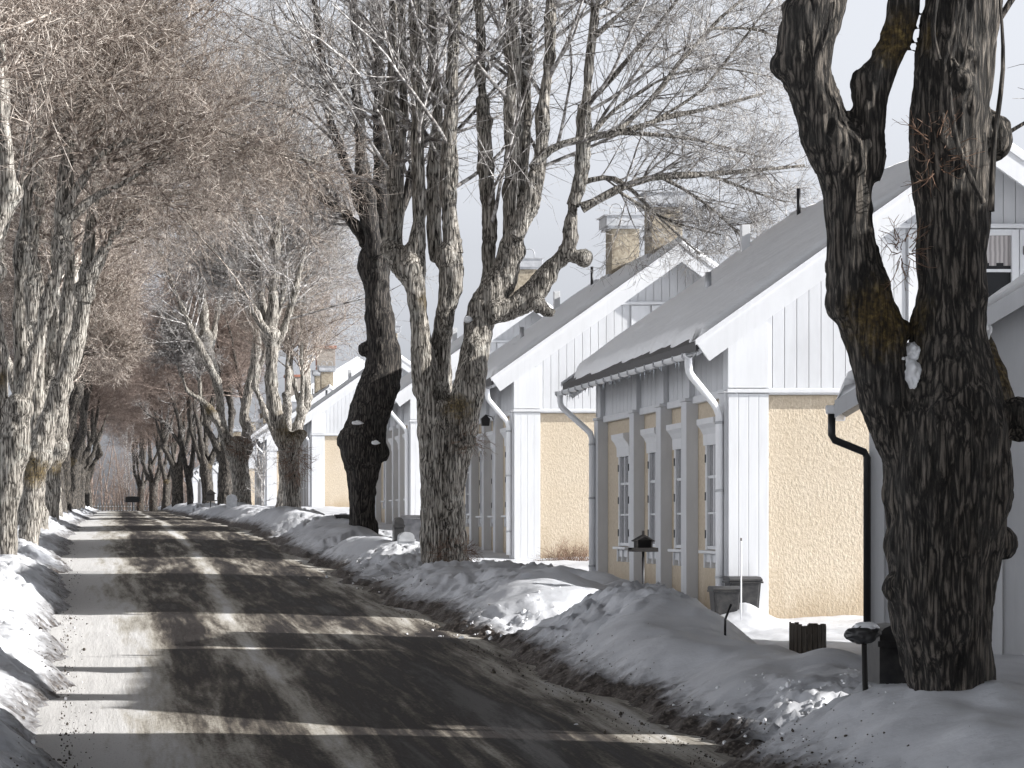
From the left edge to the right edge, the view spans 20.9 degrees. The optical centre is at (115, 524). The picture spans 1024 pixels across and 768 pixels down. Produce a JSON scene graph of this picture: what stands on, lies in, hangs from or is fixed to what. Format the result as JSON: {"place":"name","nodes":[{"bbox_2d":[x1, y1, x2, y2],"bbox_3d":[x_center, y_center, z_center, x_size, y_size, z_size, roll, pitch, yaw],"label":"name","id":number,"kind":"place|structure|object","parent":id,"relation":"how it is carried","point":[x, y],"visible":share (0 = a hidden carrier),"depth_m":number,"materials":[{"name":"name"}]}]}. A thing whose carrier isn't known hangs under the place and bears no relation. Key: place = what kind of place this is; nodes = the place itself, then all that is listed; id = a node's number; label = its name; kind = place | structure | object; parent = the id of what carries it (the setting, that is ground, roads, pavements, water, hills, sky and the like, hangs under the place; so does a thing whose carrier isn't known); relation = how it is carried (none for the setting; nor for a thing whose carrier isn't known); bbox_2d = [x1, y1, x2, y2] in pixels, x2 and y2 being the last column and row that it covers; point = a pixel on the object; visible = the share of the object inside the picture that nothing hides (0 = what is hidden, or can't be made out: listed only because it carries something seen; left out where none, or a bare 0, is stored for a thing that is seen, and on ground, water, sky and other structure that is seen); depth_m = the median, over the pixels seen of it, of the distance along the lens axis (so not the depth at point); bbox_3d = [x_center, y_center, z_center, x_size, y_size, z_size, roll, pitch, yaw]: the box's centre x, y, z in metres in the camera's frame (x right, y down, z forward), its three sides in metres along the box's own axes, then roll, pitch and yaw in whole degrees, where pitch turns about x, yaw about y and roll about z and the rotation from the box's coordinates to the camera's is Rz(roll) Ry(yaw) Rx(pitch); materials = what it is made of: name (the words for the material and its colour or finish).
{"place":"outdoors","nodes":[
{"label":"outdoors","id":0,"kind":"place"},
{"bbox_2d":[282,346,364,409],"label":"distant house","id":1,"kind":"structure","parent":0,"point":[340,375],"depth_m":174.60,"materials":[{"name":"white paint"}]},
{"bbox_2d":[33,511,735,767],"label":"road","id":2,"kind":"structure","parent":0,"point":[221,646],"depth_m":28.38,"materials":[{"name":"grey asphalt"}]},
{"bbox_2d":[0,502,1023,767],"bbox_3d":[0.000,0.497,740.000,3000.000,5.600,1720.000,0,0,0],"label":"snowy ground","id":3,"kind":"structure","parent":0,"point":[694,656],"depth_m":28.00,"materials":[{"name":"white snow"}]},
{"bbox_2d":[0,220,154,516],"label":"linden tree","id":4,"kind":"object","parent":3,"relation":"on","point":[3,285],"visible":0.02,"depth_m":97.74,"materials":[{"name":"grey plant"}]},
{"bbox_2d":[4,187,162,511],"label":"linden tree","id":5,"kind":"object","parent":3,"relation":"on","point":[66,465],"visible":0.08,"depth_m":129.64,"materials":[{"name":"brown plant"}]},
{"bbox_2d":[0,0,180,193],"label":"linden tree","id":6,"kind":"object","parent":3,"relation":"on","point":[27,22],"visible":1,"depth_m":28.07,"materials":[{"name":"brown plant"}]},
{"bbox_2d":[0,166,183,512],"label":"linden tree","id":7,"kind":"object","parent":3,"relation":"on","point":[78,389],"visible":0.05,"depth_m":112.84,"materials":[{"name":"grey plant"}]},
{"bbox_2d":[5,232,185,509],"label":"linden tree","id":8,"kind":"object","parent":3,"relation":"on","point":[81,436],"visible":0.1,"depth_m":149.76,"materials":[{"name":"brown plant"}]},
{"bbox_2d":[73,392,119,506],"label":"linden tree","id":9,"kind":"object","parent":3,"relation":"on","point":[91,467],"visible":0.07,"depth_m":227.53,"materials":[{"name":"brown plant"}]},
{"bbox_2d":[0,85,201,519],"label":"linden tree","id":10,"kind":"object","parent":3,"relation":"on","point":[108,337],"visible":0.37,"depth_m":83.62,"materials":[{"name":"grey plant"}]},
{"bbox_2d":[0,0,203,240],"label":"linden tree","id":11,"kind":"object","parent":3,"relation":"on","point":[11,192],"visible":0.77,"depth_m":39.81,"materials":[{"name":"grey plant"}]},
{"bbox_2d":[74,392,133,507],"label":"linden tree","id":12,"kind":"object","parent":3,"relation":"on","point":[90,496],"visible":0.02,"depth_m":261.75,"materials":[{"name":"brown plant"}]},
{"bbox_2d":[68,300,159,509],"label":"linden tree","id":13,"kind":"object","parent":3,"relation":"on","point":[95,401],"visible":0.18,"depth_m":172.03,"materials":[{"name":"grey plant"}]},
{"bbox_2d":[0,0,241,529],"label":"linden tree","id":14,"kind":"object","parent":3,"relation":"on","point":[53,326],"visible":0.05,"depth_m":71.48,"materials":[{"name":"grey plant"}]},
{"bbox_2d":[74,321,171,507],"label":"linden tree","id":15,"kind":"object","parent":3,"relation":"on","point":[84,470],"visible":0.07,"depth_m":197.79,"materials":[{"name":"grey plant"}]},
{"bbox_2d":[105,423,141,503],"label":"sapling","id":16,"kind":"object","parent":3,"relation":"on","point":[136,451],"visible":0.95,"depth_m":249.99,"materials":[{"name":"brown plant"}]},
{"bbox_2d":[93,505,159,510],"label":"picket fence","id":17,"kind":"object","parent":3,"relation":"on","point":[114,506],"visible":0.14,"depth_m":330.00,"materials":[{"name":"brown wood"}]},
{"bbox_2d":[125,496,139,510],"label":"mailbox","id":18,"kind":"object","parent":3,"relation":"on","point":[132,499],"visible":0.84,"depth_m":224.78,"materials":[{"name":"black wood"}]},
{"bbox_2d":[133,487,160,510],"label":"shrub","id":19,"kind":"object","parent":3,"relation":"on","point":[149,501],"visible":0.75,"depth_m":239.95,"materials":[{"name":"brown plant"}]},
{"bbox_2d":[100,357,202,510],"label":"linden tree","id":20,"kind":"object","parent":3,"relation":"on","point":[141,483],"visible":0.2,"depth_m":283.43,"materials":[{"name":"brown plant"}]},
{"bbox_2d":[109,362,202,510],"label":"linden tree","id":21,"kind":"object","parent":3,"relation":"on","point":[152,480],"visible":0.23,"depth_m":257.67,"materials":[{"name":"brown plant"}]},
{"bbox_2d":[112,357,217,508],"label":"linden tree","id":22,"kind":"object","parent":3,"relation":"on","point":[165,503],"visible":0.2,"depth_m":235.75,"materials":[{"name":"brown plant"}]},
{"bbox_2d":[85,400,259,509],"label":"bare woods","id":23,"kind":"object","parent":3,"relation":"on","point":[119,489],"visible":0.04,"depth_m":365.83,"materials":[{"name":"brown plant"}]},
{"bbox_2d":[130,375,214,504],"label":"linden tree","id":24,"kind":"object","parent":3,"relation":"on","point":[188,471],"visible":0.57,"depth_m":184.87,"materials":[{"name":"brown plant"}]},
{"bbox_2d":[104,296,241,506],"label":"linden tree","id":25,"kind":"object","parent":3,"relation":"on","point":[176,474],"visible":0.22,"depth_m":215.73,"materials":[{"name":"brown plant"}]},
{"bbox_2d":[1,0,361,544],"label":"linden tree","id":26,"kind":"object","parent":3,"relation":"on","point":[70,344],"visible":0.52,"depth_m":60.83,"materials":[{"name":"grey plant"}]},
{"bbox_2d":[184,442,219,502],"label":"row house","id":27,"kind":"structure","parent":3,"relation":"on","point":[195,486],"depth_m":299.90,"materials":[{"name":"white paint"}]},
{"bbox_2d":[120,257,285,503],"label":"linden tree","id":28,"kind":"object","parent":3,"relation":"on","point":[206,460],"visible":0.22,"depth_m":171.72,"materials":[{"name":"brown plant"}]},
{"bbox_2d":[0,0,406,554],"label":"linden tree","id":29,"kind":"object","parent":3,"relation":"on","point":[16,410],"visible":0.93,"depth_m":49.60,"materials":[{"name":"brown plant"}]},
{"bbox_2d":[127,225,282,504],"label":"linden tree","id":30,"kind":"object","parent":3,"relation":"on","point":[234,370],"visible":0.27,"depth_m":144.94,"materials":[{"name":"grey plant"}]},
{"bbox_2d":[204,489,216,506],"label":"bird feeder","id":31,"kind":"object","parent":3,"relation":"on","point":[210,495],"visible":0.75,"depth_m":149.80,"materials":[{"name":"grey wood"}]},
{"bbox_2d":[193,425,241,502],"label":"row house","id":32,"kind":"structure","parent":3,"relation":"on","point":[196,471],"depth_m":270.41,"materials":[{"name":"white paint"}]},
{"bbox_2d":[226,494,236,509],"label":"mailbox","id":33,"kind":"object","parent":3,"relation":"on","point":[231,500],"visible":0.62,"depth_m":119.78,"materials":[{"name":"grey metal"}]},
{"bbox_2d":[114,0,353,504],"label":"linden tree","id":34,"kind":"object","parent":3,"relation":"on","point":[193,348],"visible":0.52,"depth_m":128.60,"materials":[{"name":"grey plant"}]},
{"bbox_2d":[212,415,257,502],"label":"row house","id":35,"kind":"structure","parent":3,"relation":"on","point":[214,473],"depth_m":237.90,"materials":[{"name":"white paint"}]},
{"bbox_2d":[212,403,267,504],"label":"row house","id":36,"kind":"structure","parent":3,"relation":"on","point":[251,459],"depth_m":213.00,"materials":[{"name":"white paint"}]},
{"bbox_2d":[238,420,278,505],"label":"sapling","id":37,"kind":"object","parent":3,"relation":"on","point":[260,470],"visible":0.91,"depth_m":117.98,"materials":[{"name":"plant"}]},
{"bbox_2d":[255,375,299,426],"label":"distant house","id":38,"kind":"structure","parent":3,"relation":"on","point":[297,377],"depth_m":218.00,"materials":[{"name":"white paint"}]},
{"bbox_2d":[123,2,438,507],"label":"linden tree","id":39,"kind":"object","parent":3,"relation":"on","point":[289,445],"visible":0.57,"depth_m":90.85,"materials":[{"name":"grey plant"}]},
{"bbox_2d":[172,157,404,506],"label":"linden tree","id":40,"kind":"object","parent":3,"relation":"on","point":[303,396],"visible":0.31,"depth_m":105.14,"materials":[{"name":"grey plant"}]},
{"bbox_2d":[251,361,336,505],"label":"row house","id":41,"kind":"structure","parent":3,"relation":"on","point":[323,378],"depth_m":152.97,"materials":[{"name":"white paint"}]},
{"bbox_2d":[334,514,348,518],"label":"wheelie bin","id":42,"kind":"object","parent":3,"relation":"on","point":[337,516],"visible":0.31,"depth_m":69.70,"materials":[{"name":"plastic"}]},
{"bbox_2d":[292,320,410,506],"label":"row house","id":43,"kind":"structure","parent":3,"relation":"on","point":[323,426],"depth_m":117.95,"materials":[{"name":"white paint"}]},
{"bbox_2d":[180,0,598,533],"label":"linden tree","id":44,"kind":"object","parent":3,"relation":"on","point":[362,445],"visible":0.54,"depth_m":63.75,"materials":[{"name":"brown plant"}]},
{"bbox_2d":[392,517,404,540],"bbox_3d":[5.741,0.345,55.157,0.240,1.000,0.405,0,0,0],"label":"mailbox","id":45,"kind":"object","parent":3,"relation":"on","point":[398,525],"visible":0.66,"depth_m":54.98,"materials":[{"name":"grey metal"}]},
{"bbox_2d":[397,532,415,544],"bbox_3d":[5.769,0.601,53.958,0.340,0.920,0.405,0,0,0],"label":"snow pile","id":46,"kind":"object","parent":3,"relation":"on","point":[405,537],"visible":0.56,"depth_m":53.78,"materials":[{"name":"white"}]},
{"bbox_2d":[401,515,420,541],"bbox_3d":[6.405,0.201,58.527,0.528,0.824,0.550,0,0,10],"label":"wheelie bin","id":47,"kind":"object","parent":3,"relation":"on","point":[412,523],"visible":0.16,"depth_m":58.29,"materials":[{"name":"grey plastic"}]},
{"bbox_2d":[0,544,894,758],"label":"snow clods","id":48,"kind":"object","parent":3,"relation":"on","point":[787,684],"visible":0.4,"depth_m":25.21,"materials":[{"name":"white snow"}]},
{"bbox_2d":[375,248,552,523],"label":"row house","id":49,"kind":"structure","parent":3,"relation":"on","point":[398,486],"depth_m":79.49,"materials":[{"name":"white paint"}]},
{"bbox_2d":[380,461,384,508],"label":"window","id":50,"kind":"structure","parent":49,"relation":"in","point":[383,501],"depth_m":87.10,"materials":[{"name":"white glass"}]},
{"bbox_2d":[388,438,391,507],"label":"window","id":51,"kind":"structure","parent":49,"relation":"in","point":[390,439],"depth_m":84.39,"materials":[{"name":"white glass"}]},
{"bbox_2d":[491,340,509,348],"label":"window","id":52,"kind":"structure","parent":49,"relation":"in","point":[498,344],"depth_m":78.47,"materials":[{"name":"white glass"}]},
{"bbox_2d":[10,527,947,767],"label":"dirty clods","id":53,"kind":"object","parent":3,"relation":"on","point":[494,671],"visible":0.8,"depth_m":24.89,"materials":[{"name":"brown soil"}]},
{"bbox_2d":[133,0,839,563],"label":"linden tree","id":54,"kind":"object","parent":3,"relation":"on","point":[447,420],"visible":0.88,"depth_m":50.15,"materials":[{"name":"grey plant"}]},
{"bbox_2d":[531,536,588,560],"bbox_3d":[9.602,0.848,57.179,1.895,1.246,1.502,0,0,0],"label":"shrub","id":55,"kind":"object","parent":3,"relation":"on","point":[569,556],"visible":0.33,"depth_m":57.12,"materials":[{"name":"brown plant"}]},
{"bbox_2d":[452,180,717,558],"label":"row house","id":56,"kind":"structure","parent":3,"relation":"on","point":[526,491],"depth_m":58.20,"materials":[{"name":"white paint"}]},
{"bbox_2d":[465,468,468,526],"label":"window","id":57,"kind":"structure","parent":56,"relation":"in","point":[467,481],"depth_m":66.70,"materials":[{"name":"white glass"}]},
{"bbox_2d":[475,434,481,526],"bbox_3d":[8.572,-1.045,63.700,0.175,2.180,1.120,0,0,0],"label":"window","id":58,"kind":"structure","parent":56,"relation":"in","point":[480,449],"depth_m":64.09,"materials":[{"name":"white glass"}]},
{"bbox_2d":[480,414,492,425],"bbox_3d":[8.355,-2.197,61.000,0.310,0.560,0.160,0,0,0],"label":"wall lantern","id":59,"kind":"object","parent":56,"relation":"attached to","point":[485,419],"depth_m":60.92,"materials":[{"name":"black metal"}]},
{"bbox_2d":[486,431,492,526],"bbox_3d":[8.572,-1.045,61.650,0.175,2.180,1.120,0,0,0],"label":"window","id":60,"kind":"structure","parent":56,"relation":"in","point":[490,434],"depth_m":62.05,"materials":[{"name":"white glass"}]},
{"bbox_2d":[500,428,505,526],"bbox_3d":[8.572,-1.045,59.450,0.175,2.180,1.120,0,0,0],"label":"window","id":61,"kind":"structure","parent":56,"relation":"in","point":[503,431],"depth_m":59.90,"materials":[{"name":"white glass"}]},
{"bbox_2d":[622,302,664,325],"bbox_3d":[12.010,-4.075,58.109,2.600,1.380,0.079,0,0,0],"label":"window","id":62,"kind":"structure","parent":56,"relation":"in","point":[637,312],"depth_m":58.13,"materials":[{"name":"white glass"}]},
{"bbox_2d":[628,531,657,583],"bbox_3d":[7.299,0.696,37.600,0.360,1.228,0.300,0,0,0],"label":"bird feeder","id":63,"kind":"object","parent":3,"relation":"on","point":[643,543],"visible":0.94,"depth_m":37.58,"materials":[{"name":"black wood"}]},
{"bbox_2d":[707,586,742,614],"bbox_3d":[8.272,1.151,36.921,0.409,0.639,0.427,0,0,0],"label":"wheelie bin","id":64,"kind":"object","parent":3,"relation":"on","point":[722,598],"visible":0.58,"depth_m":36.74,"materials":[{"name":"plastic"}]},
{"bbox_2d":[724,604,731,635],"bbox_3d":[6.490,1.069,28.800,0.090,0.465,0.026,0,0,0],"label":"bent stake","id":65,"kind":"object","parent":3,"relation":"on","point":[728,611],"visible":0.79,"depth_m":28.79,"materials":[{"name":"black metal"}]},
{"bbox_2d":[740,538,741,619],"bbox_3d":[8.330,0.720,36.200,0.020,1.090,0.020,0,0,22],"label":"marker stake","id":66,"kind":"object","parent":3,"relation":"on","point":[740,578],"visible":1,"depth_m":36.19,"materials":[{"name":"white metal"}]},
{"bbox_2d":[722,576,763,607],"bbox_3d":[8.652,1.079,37.525,0.475,0.742,0.495,0,0,0],"label":"wheelie bin","id":67,"kind":"object","parent":3,"relation":"on","point":[751,586],"visible":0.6,"depth_m":37.32,"materials":[{"name":"plastic"}]},
{"bbox_2d":[555,143,1023,618],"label":"row house","id":68,"kind":"structure","parent":3,"relation":"on","point":[710,443],"depth_m":37.90,"materials":[{"name":"white paint"}]},
{"bbox_2d":[611,432,628,561],"bbox_3d":[8.572,-0.464,46.000,0.175,2.180,1.120,0,0,0],"label":"window","id":69,"kind":"structure","parent":68,"relation":"in","point":[621,441],"depth_m":46.01,"materials":[{"name":"white wood"}]},
{"bbox_2d":[640,427,655,563],"bbox_3d":[8.572,-0.464,43.400,0.175,2.180,1.120,0,0,0],"label":"window","id":70,"kind":"structure","parent":68,"relation":"in","point":[649,435],"depth_m":43.70,"materials":[{"name":"white wood"}]},
{"bbox_2d":[666,423,680,565],"bbox_3d":[8.572,-0.464,41.350,0.175,2.180,1.120,0,0,0],"label":"window","id":71,"kind":"structure","parent":68,"relation":"in","point":[674,430],"depth_m":41.75,"materials":[{"name":"white wood"}]},
{"bbox_2d":[696,417,714,567],"bbox_3d":[8.572,-0.464,39.150,0.175,2.180,1.120,0,0,0],"label":"window","id":72,"kind":"structure","parent":68,"relation":"in","point":[706,425],"depth_m":39.45,"materials":[{"name":"white wood"}]},
{"bbox_2d":[896,224,1023,320],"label":"window","id":73,"kind":"structure","parent":68,"relation":"in","point":[1005,249],"depth_m":37.83,"materials":[{"name":"white wood"}]},
{"bbox_2d":[789,622,825,653],"bbox_3d":[7.510,1.369,29.500,0.390,0.630,0.392,0,0,0],"label":"wooden tub","id":74,"kind":"object","parent":3,"relation":"on","point":[808,637],"visible":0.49,"depth_m":29.34,"materials":[{"name":"brown wood"}]},
{"bbox_2d":[844,622,881,690],"bbox_3d":[5.687,1.288,20.701,0.286,1.098,0.268,0,0,0],"label":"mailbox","id":75,"kind":"object","parent":3,"relation":"on","point":[863,634],"visible":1,"depth_m":20.64,"materials":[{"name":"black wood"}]},
{"bbox_2d":[867,623,906,683],"bbox_3d":[6.046,1.147,21.157,0.340,0.760,0.405,0,0,0],"label":"trash bin","id":76,"kind":"object","parent":3,"relation":"on","point":[883,664],"visible":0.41,"depth_m":20.98,"materials":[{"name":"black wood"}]},
{"bbox_2d":[770,0,1023,690],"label":"linden tree","id":77,"kind":"object","parent":3,"relation":"on","point":[941,405],"visible":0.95,"depth_m":19.98,"materials":[{"name":"brown plant"}]},
{"bbox_2d":[826,273,1023,654],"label":"outbuilding","id":78,"kind":"structure","parent":3,"relation":"on","point":[1005,313],"depth_m":31.08,"materials":[{"name":"white paint"}]},
{"bbox_2d":[3,0,1023,509],"label":"sky","id":79,"kind":"structure","parent":0,"point":[863,21],"materials":[{"name":"white"}]}
]}

